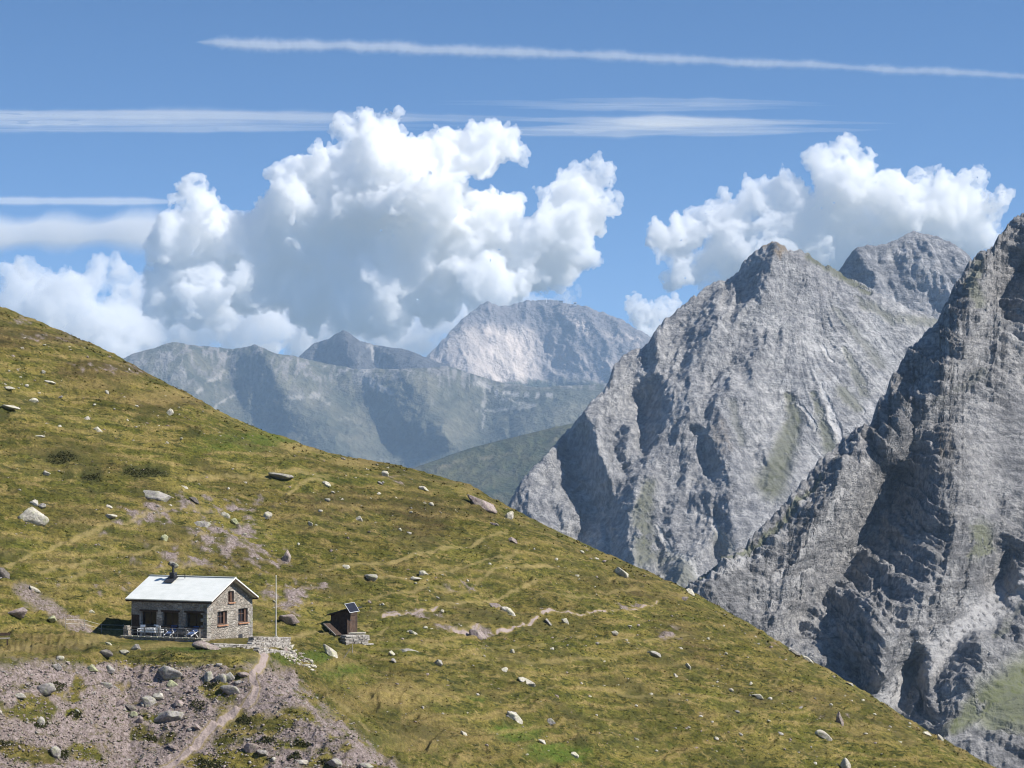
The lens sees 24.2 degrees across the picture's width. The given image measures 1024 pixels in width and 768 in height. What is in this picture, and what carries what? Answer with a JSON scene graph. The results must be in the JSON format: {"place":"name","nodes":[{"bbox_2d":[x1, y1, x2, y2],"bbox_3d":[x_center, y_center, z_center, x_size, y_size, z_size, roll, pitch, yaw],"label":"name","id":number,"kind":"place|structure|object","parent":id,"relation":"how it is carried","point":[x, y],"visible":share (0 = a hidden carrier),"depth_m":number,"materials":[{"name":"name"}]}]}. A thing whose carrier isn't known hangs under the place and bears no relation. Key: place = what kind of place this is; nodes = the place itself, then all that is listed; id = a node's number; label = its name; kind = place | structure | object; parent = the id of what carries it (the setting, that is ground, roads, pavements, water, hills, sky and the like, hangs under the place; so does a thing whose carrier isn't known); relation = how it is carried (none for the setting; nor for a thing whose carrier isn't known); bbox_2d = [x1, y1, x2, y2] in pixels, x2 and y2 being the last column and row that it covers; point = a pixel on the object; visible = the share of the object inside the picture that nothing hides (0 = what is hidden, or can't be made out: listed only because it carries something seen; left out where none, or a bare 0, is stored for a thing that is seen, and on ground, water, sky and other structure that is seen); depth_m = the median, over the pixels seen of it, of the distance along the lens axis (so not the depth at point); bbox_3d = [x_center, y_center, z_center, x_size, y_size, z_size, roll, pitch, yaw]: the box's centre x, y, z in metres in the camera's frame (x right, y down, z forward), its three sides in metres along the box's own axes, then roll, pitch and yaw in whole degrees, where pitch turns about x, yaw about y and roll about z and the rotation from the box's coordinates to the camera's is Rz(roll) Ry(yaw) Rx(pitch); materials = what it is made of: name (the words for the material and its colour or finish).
{"place":"outdoors","nodes":[
{"label":"outdoors","id":0,"kind":"place"},
{"bbox_2d":[19,321,635,688],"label":"gravel","id":1,"kind":"structure","parent":0,"point":[256,558],"depth_m":228.50,"materials":[{"name":"pink stone"}]},
{"bbox_2d":[123,342,606,467],"bbox_3d":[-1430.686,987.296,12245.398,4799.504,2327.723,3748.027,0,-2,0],"label":"ridge","id":2,"kind":"structure","parent":0,"point":[411,417],"depth_m":11146.16,"materials":[{"name":"grey stone"}]},
{"bbox_2d":[299,330,452,369],"bbox_3d":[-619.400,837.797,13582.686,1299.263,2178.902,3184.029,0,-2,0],"label":"mountain peak","id":3,"kind":"object","parent":2,"relation":"on","point":[345,348],"visible":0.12,"depth_m":12469.05,"materials":[{"name":"grey stone"}]},
{"bbox_2d":[413,423,573,505],"bbox_3d":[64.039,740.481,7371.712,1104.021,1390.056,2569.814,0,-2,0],"label":"valley hill","id":4,"kind":"structure","parent":0,"point":[499,470],"depth_m":6839.69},
{"bbox_2d":[0,307,996,767],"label":"hillside","id":5,"kind":"structure","parent":0,"point":[334,681],"depth_m":229.91,"materials":[{"name":"green plant"}]},
{"bbox_2d":[0,567,9,578],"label":"boulder","id":6,"kind":"object","parent":5,"relation":"on","point":[4,573],"visible":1,"depth_m":201.72,"materials":[{"name":"stone"}]},
{"bbox_2d":[0,739,15,748],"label":"juniper shrub","id":7,"kind":"object","parent":5,"relation":"on","point":[8,742],"visible":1,"depth_m":168.28,"materials":[{"name":"green plant"}]},
{"bbox_2d":[0,405,19,409],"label":"boulder","id":8,"kind":"object","parent":5,"relation":"on","point":[11,407],"visible":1,"depth_m":241.89,"materials":[{"name":"stone"}]},
{"bbox_2d":[8,607,27,617],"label":"boulder","id":9,"kind":"object","parent":5,"relation":"on","point":[21,612],"visible":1,"depth_m":197.81,"materials":[{"name":"grey stone"}]},
{"bbox_2d":[18,507,48,525],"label":"boulder","id":10,"kind":"object","parent":5,"relation":"on","point":[33,515],"visible":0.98,"depth_m":217.07,"materials":[{"name":"stone"}]},
{"bbox_2d":[31,721,48,728],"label":"juniper shrub","id":11,"kind":"object","parent":5,"relation":"on","point":[39,726],"visible":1,"depth_m":171.25,"materials":[{"name":"green plant"}]},
{"bbox_2d":[37,716,44,724],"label":"boulder","id":12,"kind":"object","parent":5,"relation":"on","point":[40,719],"visible":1,"depth_m":171.37,"materials":[{"name":"grey stone"}]},
{"bbox_2d":[36,683,55,695],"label":"boulder","id":13,"kind":"object","parent":5,"relation":"on","point":[45,689],"visible":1,"depth_m":173.63,"materials":[{"name":"grey stone"}]},
{"bbox_2d":[50,746,60,758],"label":"boulder","id":14,"kind":"object","parent":5,"relation":"on","point":[55,751],"visible":1,"depth_m":170.31,"materials":[{"name":"grey stone"}]},
{"bbox_2d":[52,663,61,670],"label":"boulder","id":15,"kind":"object","parent":5,"relation":"on","point":[58,666],"visible":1,"depth_m":177.24,"materials":[{"name":"grey stone"}]},
{"bbox_2d":[50,681,65,690],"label":"juniper shrub","id":16,"kind":"object","parent":5,"relation":"on","point":[59,686],"visible":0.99,"depth_m":175.86,"materials":[{"name":"green plant"}]},
{"bbox_2d":[46,450,76,463],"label":"juniper shrub","id":17,"kind":"object","parent":5,"relation":"on","point":[61,461],"visible":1,"depth_m":234.05,"materials":[{"name":"green plant"}]},
{"bbox_2d":[60,750,67,760],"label":"juniper shrub","id":18,"kind":"object","parent":5,"relation":"on","point":[62,754],"visible":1,"depth_m":171.00,"materials":[{"name":"green plant"}]},
{"bbox_2d":[68,710,82,718],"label":"juniper shrub","id":19,"kind":"object","parent":5,"relation":"on","point":[76,713],"visible":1,"depth_m":174.27,"materials":[{"name":"green plant"}]},
{"bbox_2d":[81,472,101,481],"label":"juniper shrub","id":20,"kind":"object","parent":5,"relation":"on","point":[88,477],"visible":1,"depth_m":232.19,"materials":[{"name":"green plant"}]},
{"bbox_2d":[87,664,97,671],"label":"boulder","id":21,"kind":"object","parent":5,"relation":"on","point":[91,667],"visible":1,"depth_m":179.33,"materials":[{"name":"stone"}]},
{"bbox_2d":[65,618,123,633],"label":"wire fence","id":22,"kind":"object","parent":5,"relation":"on","point":[85,624],"visible":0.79,"depth_m":201.64,"materials":[{"name":"grey metal"}]},
{"bbox_2d":[100,649,112,656],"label":"boulder","id":23,"kind":"object","parent":5,"relation":"on","point":[107,653],"visible":1,"depth_m":181.81,"materials":[{"name":"stone"}]},
{"bbox_2d":[100,682,112,688],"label":"boulder","id":24,"kind":"object","parent":5,"relation":"on","point":[107,684],"visible":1,"depth_m":179.03,"materials":[{"name":"grey stone"}]},
{"bbox_2d":[106,665,114,672],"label":"boulder","id":25,"kind":"object","parent":5,"relation":"on","point":[110,669],"visible":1,"depth_m":180.72,"materials":[{"name":"grey stone"}]},
{"bbox_2d":[124,704,135,710],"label":"boulder","id":26,"kind":"object","parent":5,"relation":"on","point":[130,707],"visible":1,"depth_m":178.77,"materials":[{"name":"stone"}]},
{"bbox_2d":[123,467,167,477],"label":"juniper shrub","id":27,"kind":"object","parent":5,"relation":"on","point":[145,472],"visible":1,"depth_m":239.06,"materials":[{"name":"green plant"}]},
{"bbox_2d":[141,695,156,706],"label":"boulder","id":28,"kind":"object","parent":5,"relation":"on","point":[148,701],"visible":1,"depth_m":179.28,"materials":[{"name":"grey stone"}]},
{"bbox_2d":[147,733,157,741],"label":"juniper shrub","id":29,"kind":"object","parent":5,"relation":"on","point":[150,738],"visible":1,"depth_m":176.20,"materials":[{"name":"green plant"}]},
{"bbox_2d":[143,490,171,501],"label":"boulder","id":30,"kind":"object","parent":5,"relation":"on","point":[156,495],"visible":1,"depth_m":233.38,"materials":[{"name":"grey stone"}]},
{"bbox_2d":[153,693,163,699],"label":"boulder","id":31,"kind":"object","parent":5,"relation":"on","point":[157,696],"visible":1,"depth_m":179.85,"materials":[{"name":"stone"}]},
{"bbox_2d":[120,625,209,641],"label":"stone terrace","id":32,"kind":"structure","parent":5,"relation":"on","point":[126,632],"depth_m":196.98,"materials":[{"name":"grey stone"}]},
{"bbox_2d":[130,626,199,637],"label":"timber railing","id":33,"kind":"object","parent":32,"relation":"on","point":[158,630],"visible":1,"depth_m":196.63,"materials":[{"name":"grey wood"}]},
{"bbox_2d":[153,710,183,721],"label":"boulder","id":34,"kind":"object","parent":5,"relation":"on","point":[169,716],"visible":1,"depth_m":177.71,"materials":[{"name":"grey stone"}]},
{"bbox_2d":[158,666,181,679],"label":"boulder","id":35,"kind":"object","parent":5,"relation":"on","point":[167,673],"visible":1,"depth_m":181.46,"materials":[{"name":"grey stone"}]},
{"bbox_2d":[167,680,177,686],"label":"boulder","id":36,"kind":"object","parent":5,"relation":"on","point":[171,683],"visible":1,"depth_m":180.78,"materials":[{"name":"stone"}]},
{"bbox_2d":[174,700,183,706],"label":"boulder","id":37,"kind":"object","parent":5,"relation":"on","point":[179,703],"visible":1,"depth_m":179.32,"materials":[{"name":"grey stone"}]},
{"bbox_2d":[125,563,258,639],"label":"stone hut","id":38,"kind":"object","parent":5,"relation":"on","point":[215,607],"visible":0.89,"depth_m":199.17,"materials":[{"name":"grey stone"}]},
{"bbox_2d":[132,614,138,635],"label":"door","id":39,"kind":"structure","parent":38,"relation":"in","point":[135,618],"depth_m":199.51,"materials":[{"name":"brown wood"}]},
{"bbox_2d":[139,609,157,626],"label":"window","id":40,"kind":"structure","parent":38,"relation":"in","point":[149,616],"depth_m":199.27,"materials":[{"name":"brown wood"}]},
{"bbox_2d":[161,610,179,627],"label":"window","id":41,"kind":"structure","parent":38,"relation":"in","point":[171,617],"depth_m":198.29,"materials":[{"name":"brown wood"}]},
{"bbox_2d":[184,611,204,628],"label":"window","id":42,"kind":"structure","parent":38,"relation":"in","point":[194,618],"depth_m":197.28,"materials":[{"name":"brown wood"}]},
{"bbox_2d":[217,611,228,626],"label":"window","id":43,"kind":"structure","parent":38,"relation":"in","point":[221,614],"depth_m":198.78,"materials":[{"name":"brown wood"}]},
{"bbox_2d":[228,591,235,603],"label":"window","id":44,"kind":"structure","parent":38,"relation":"in","point":[229,592],"depth_m":200.00,"materials":[{"name":"brown wood"}]},
{"bbox_2d":[238,608,249,623],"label":"window","id":45,"kind":"structure","parent":38,"relation":"in","point":[241,612],"depth_m":201.69,"materials":[{"name":"brown wood"}]},
{"bbox_2d":[188,699,204,712],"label":"juniper shrub","id":46,"kind":"object","parent":5,"relation":"on","point":[197,703],"visible":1,"depth_m":178.91,"materials":[{"name":"green plant"}]},
{"bbox_2d":[0,658,395,767],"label":"gravel","id":47,"kind":"structure","parent":5,"relation":"on","point":[185,725],"depth_m":176.00,"materials":[{"name":"grey gravel"}]},
{"bbox_2d":[194,521,210,527],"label":"boulder","id":48,"kind":"object","parent":5,"relation":"on","point":[202,524],"visible":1,"depth_m":230.68,"materials":[{"name":"grey stone"}]},
{"bbox_2d":[192,640,220,649],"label":"boulder","id":49,"kind":"object","parent":5,"relation":"on","point":[200,644],"visible":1,"depth_m":186.79,"materials":[{"name":"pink stone"}]},
{"bbox_2d":[204,671,213,681],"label":"boulder","id":50,"kind":"object","parent":5,"relation":"on","point":[208,676],"visible":1,"depth_m":181.66,"materials":[{"name":"grey stone"}]},
{"bbox_2d":[194,757,227,767],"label":"juniper shrub","id":51,"kind":"object","parent":5,"relation":"on","point":[212,762],"visible":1,"depth_m":173.78,"materials":[{"name":"green plant"}]},
{"bbox_2d":[204,680,219,688],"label":"juniper shrub","id":52,"kind":"object","parent":5,"relation":"on","point":[209,685],"visible":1,"depth_m":180.87,"materials":[{"name":"green plant"}]},
{"bbox_2d":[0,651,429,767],"bbox_3d":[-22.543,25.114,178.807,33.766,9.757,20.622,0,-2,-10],"label":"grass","id":53,"kind":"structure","parent":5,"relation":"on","point":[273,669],"depth_m":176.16,"materials":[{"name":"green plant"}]},
{"bbox_2d":[215,673,226,682],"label":"boulder","id":54,"kind":"object","parent":5,"relation":"on","point":[221,677],"visible":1,"depth_m":181.53,"materials":[{"name":"grey stone"}]},
{"bbox_2d":[220,685,239,695],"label":"boulder","id":55,"kind":"object","parent":5,"relation":"on","point":[229,690],"visible":1,"depth_m":180.02,"materials":[{"name":"grey stone"}]},
{"bbox_2d":[226,672,234,680],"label":"boulder","id":56,"kind":"object","parent":5,"relation":"on","point":[229,676],"visible":1,"depth_m":181.62,"materials":[{"name":"grey stone"}]},
{"bbox_2d":[211,643,256,648],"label":"dry stone wall","id":57,"kind":"structure","parent":5,"relation":"on","point":[245,646],"depth_m":190.37,"materials":[{"name":"grey stone"}]},
{"bbox_2d":[237,672,248,677],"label":"boulder","id":58,"kind":"object","parent":5,"relation":"on","point":[242,674],"visible":1,"depth_m":181.91,"materials":[{"name":"grey stone"}]},
{"bbox_2d":[235,714,251,724],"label":"juniper shrub","id":59,"kind":"object","parent":5,"relation":"on","point":[243,718],"visible":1,"depth_m":178.06,"materials":[{"name":"green plant"}]},
{"bbox_2d":[244,743,258,752],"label":"boulder","id":60,"kind":"object","parent":5,"relation":"on","point":[250,747],"visible":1,"depth_m":174.92,"materials":[{"name":"grey stone"}]},
{"bbox_2d":[257,749,267,754],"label":"boulder","id":61,"kind":"object","parent":5,"relation":"on","point":[262,752],"visible":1,"depth_m":174.60,"materials":[{"name":"grey stone"}]},
{"bbox_2d":[263,511,271,518],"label":"boulder","id":62,"kind":"object","parent":5,"relation":"on","point":[267,515],"visible":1,"depth_m":239.78,"materials":[{"name":"stone"}]},
{"bbox_2d":[260,736,276,744],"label":"juniper shrub","id":63,"kind":"object","parent":5,"relation":"on","point":[266,739],"visible":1,"depth_m":176.08,"materials":[{"name":"green plant"}]},
{"bbox_2d":[248,636,290,643],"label":"dry stone wall","id":64,"kind":"structure","parent":5,"relation":"on","point":[260,639],"depth_m":200.90,"materials":[{"name":"grey stone"}]},
{"bbox_2d":[247,642,291,647],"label":"dry stone wall","id":65,"kind":"structure","parent":5,"relation":"on","point":[267,645],"depth_m":196.17,"materials":[{"name":"grey stone"}]},
{"bbox_2d":[253,647,295,656],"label":"dry stone wall","id":66,"kind":"structure","parent":5,"relation":"on","point":[260,650],"depth_m":191.79,"materials":[{"name":"grey stone"}]},
{"bbox_2d":[268,472,293,479],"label":"boulder","id":67,"kind":"object","parent":5,"relation":"on","point":[279,476],"visible":1,"depth_m":251.32,"materials":[{"name":"grey stone"}]},
{"bbox_2d":[282,550,290,562],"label":"boulder","id":68,"kind":"object","parent":5,"relation":"on","point":[287,557],"visible":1,"depth_m":230.57,"materials":[{"name":"grey stone"}]},
{"bbox_2d":[278,614,299,624],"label":"boulder","id":69,"kind":"object","parent":5,"relation":"on","point":[289,619],"visible":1,"depth_m":213.19,"materials":[{"name":"grey stone"}]},
{"bbox_2d":[287,751,301,760],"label":"juniper shrub","id":70,"kind":"object","parent":5,"relation":"on","point":[296,755],"visible":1,"depth_m":174.54,"materials":[{"name":"green plant"}]},
{"bbox_2d":[276,642,316,670],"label":"rubble","id":71,"kind":"object","parent":5,"relation":"on","point":[304,659],"visible":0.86,"depth_m":197.84,"materials":[{"name":"stone"}]},
{"bbox_2d":[297,760,308,764],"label":"boulder","id":72,"kind":"object","parent":5,"relation":"on","point":[303,762],"visible":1,"depth_m":173.86,"materials":[{"name":"stone"}]},
{"bbox_2d":[296,740,311,747],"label":"juniper shrub","id":73,"kind":"object","parent":5,"relation":"on","point":[304,743],"visible":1,"depth_m":175.72,"materials":[{"name":"green plant"}]},
{"bbox_2d":[317,758,330,764],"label":"juniper shrub","id":74,"kind":"object","parent":5,"relation":"on","point":[323,760],"visible":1,"depth_m":173.96,"materials":[{"name":"green plant"}]},
{"bbox_2d":[323,644,337,657],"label":"boulder","id":75,"kind":"object","parent":5,"relation":"on","point":[329,651],"visible":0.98,"depth_m":207.37,"materials":[{"name":"stone"}]},
{"bbox_2d":[323,623,341,635],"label":"leaning hatch","id":76,"kind":"object","parent":5,"relation":"on","point":[333,630],"visible":1,"depth_m":214.94,"materials":[{"name":"brown wood"}]},
{"bbox_2d":[327,757,341,767],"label":"boulder","id":77,"kind":"object","parent":5,"relation":"on","point":[335,762],"visible":1,"depth_m":173.32,"materials":[{"name":"grey stone"}]},
{"bbox_2d":[326,602,361,635],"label":"wooden shed","id":78,"kind":"structure","parent":5,"relation":"on","point":[343,621],"depth_m":216.18,"materials":[{"name":"wood"}]},
{"bbox_2d":[349,616,354,634],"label":"door","id":79,"kind":"structure","parent":78,"relation":"in","point":[351,618],"depth_m":216.35,"materials":[{"name":"wood"}]},
{"bbox_2d":[340,634,373,644],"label":"stone ledge","id":80,"kind":"object","parent":5,"relation":"on","point":[353,639],"visible":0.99,"depth_m":214.02,"materials":[{"name":"grey stone"}]},
{"bbox_2d":[357,763,373,767],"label":"boulder","id":81,"kind":"object","parent":5,"relation":"on","point":[365,765],"visible":1,"depth_m":173.69,"materials":[{"name":"grey stone"}]},
{"bbox_2d":[364,574,377,581],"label":"boulder","id":82,"kind":"object","parent":5,"relation":"on","point":[372,577],"visible":1,"depth_m":233.22,"materials":[{"name":"grey stone"}]},
{"bbox_2d":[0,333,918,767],"bbox_3d":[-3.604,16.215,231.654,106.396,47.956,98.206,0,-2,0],"label":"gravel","id":83,"kind":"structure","parent":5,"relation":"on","point":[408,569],"depth_m":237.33,"materials":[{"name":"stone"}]},
{"bbox_2d":[469,629,486,639],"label":"boulder","id":84,"kind":"object","parent":5,"relation":"on","point":[479,634],"visible":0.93,"depth_m":227.29,"materials":[{"name":"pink stone"}]},
{"bbox_2d":[467,494,496,513],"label":"boulder","id":85,"kind":"object","parent":5,"relation":"on","point":[488,507],"visible":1,"depth_m":271.01,"materials":[{"name":"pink stone"}]},
{"bbox_2d":[501,606,515,615],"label":"boulder","id":86,"kind":"object","parent":5,"relation":"on","point":[508,610],"visible":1,"depth_m":237.89,"materials":[{"name":"stone"}]},
{"bbox_2d":[505,511,513,519],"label":"boulder","id":87,"kind":"object","parent":5,"relation":"on","point":[509,515],"visible":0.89,"depth_m":272.13,"materials":[{"name":"stone"}]},
{"bbox_2d":[507,711,522,723],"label":"boulder","id":88,"kind":"object","parent":5,"relation":"on","point":[514,716],"visible":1,"depth_m":207.13,"materials":[{"name":"stone"}]},
{"bbox_2d":[518,677,534,686],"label":"boulder","id":89,"kind":"object","parent":5,"relation":"on","point":[528,681],"visible":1,"depth_m":218.35,"materials":[{"name":"stone"}]},
{"bbox_2d":[615,567,628,577],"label":"boulder","id":90,"kind":"object","parent":5,"relation":"on","point":[621,572],"visible":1,"depth_m":265.27,"materials":[{"name":"stone"}]},
{"bbox_2d":[647,651,660,656],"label":"boulder","id":91,"kind":"object","parent":5,"relation":"on","point":[655,653],"visible":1,"depth_m":242.50,"materials":[{"name":"grey stone"}]},
{"bbox_2d":[815,730,831,740],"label":"boulder","id":92,"kind":"object","parent":5,"relation":"on","point":[823,734],"visible":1,"depth_m":237.74,"materials":[{"name":"stone"}]},
{"bbox_2d":[836,711,843,725],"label":"boulder","id":93,"kind":"object","parent":5,"relation":"on","point":[839,719],"visible":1,"depth_m":243.16,"materials":[{"name":"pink stone"}]},
{"bbox_2d":[840,758,850,767],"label":"boulder","id":94,"kind":"object","parent":5,"relation":"on","point":[845,762],"visible":1,"depth_m":232.40,"materials":[{"name":"stone"}]},
{"bbox_2d":[0,0,1023,357],"label":"sky","id":95,"kind":"structure","parent":0,"point":[284,177],"materials":[{"name":"blue"}]},
{"bbox_2d":[427,300,650,386],"bbox_3d":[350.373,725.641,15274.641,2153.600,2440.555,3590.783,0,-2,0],"label":"massif","id":96,"kind":"structure","parent":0,"point":[541,343],"depth_m":14184.50,"materials":[{"name":"grey stone"}]},
{"bbox_2d":[508,241,937,587],"bbox_3d":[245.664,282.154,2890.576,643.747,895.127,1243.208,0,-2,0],"label":"mountain peak","id":97,"kind":"structure","parent":0,"point":[714,422],"depth_m":2585.16,"materials":[{"name":"grey stone"}]},
{"bbox_2d":[686,213,1023,767],"bbox_3d":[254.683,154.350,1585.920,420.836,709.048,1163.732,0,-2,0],"label":"mountain cliff","id":98,"kind":"structure","parent":0,"point":[880,557],"depth_m":1281.76,"materials":[{"name":"grey stone"}]},
{"bbox_2d":[839,231,971,319],"bbox_3d":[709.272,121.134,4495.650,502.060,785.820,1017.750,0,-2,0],"label":"mountain summit","id":99,"kind":"structure","parent":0,"point":[915,270],"depth_m":4240.37,"materials":[{"name":"grey stone"}]},
{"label":"garden table","id":100,"kind":"object","parent":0,"visible":0},
{"bbox_2d":[141,627,157,632],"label":"tablecloth","id":101,"kind":"object","parent":100,"relation":"on","point":[152,630],"visible":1,"depth_m":197.53,"materials":[{"name":"white fabric"}]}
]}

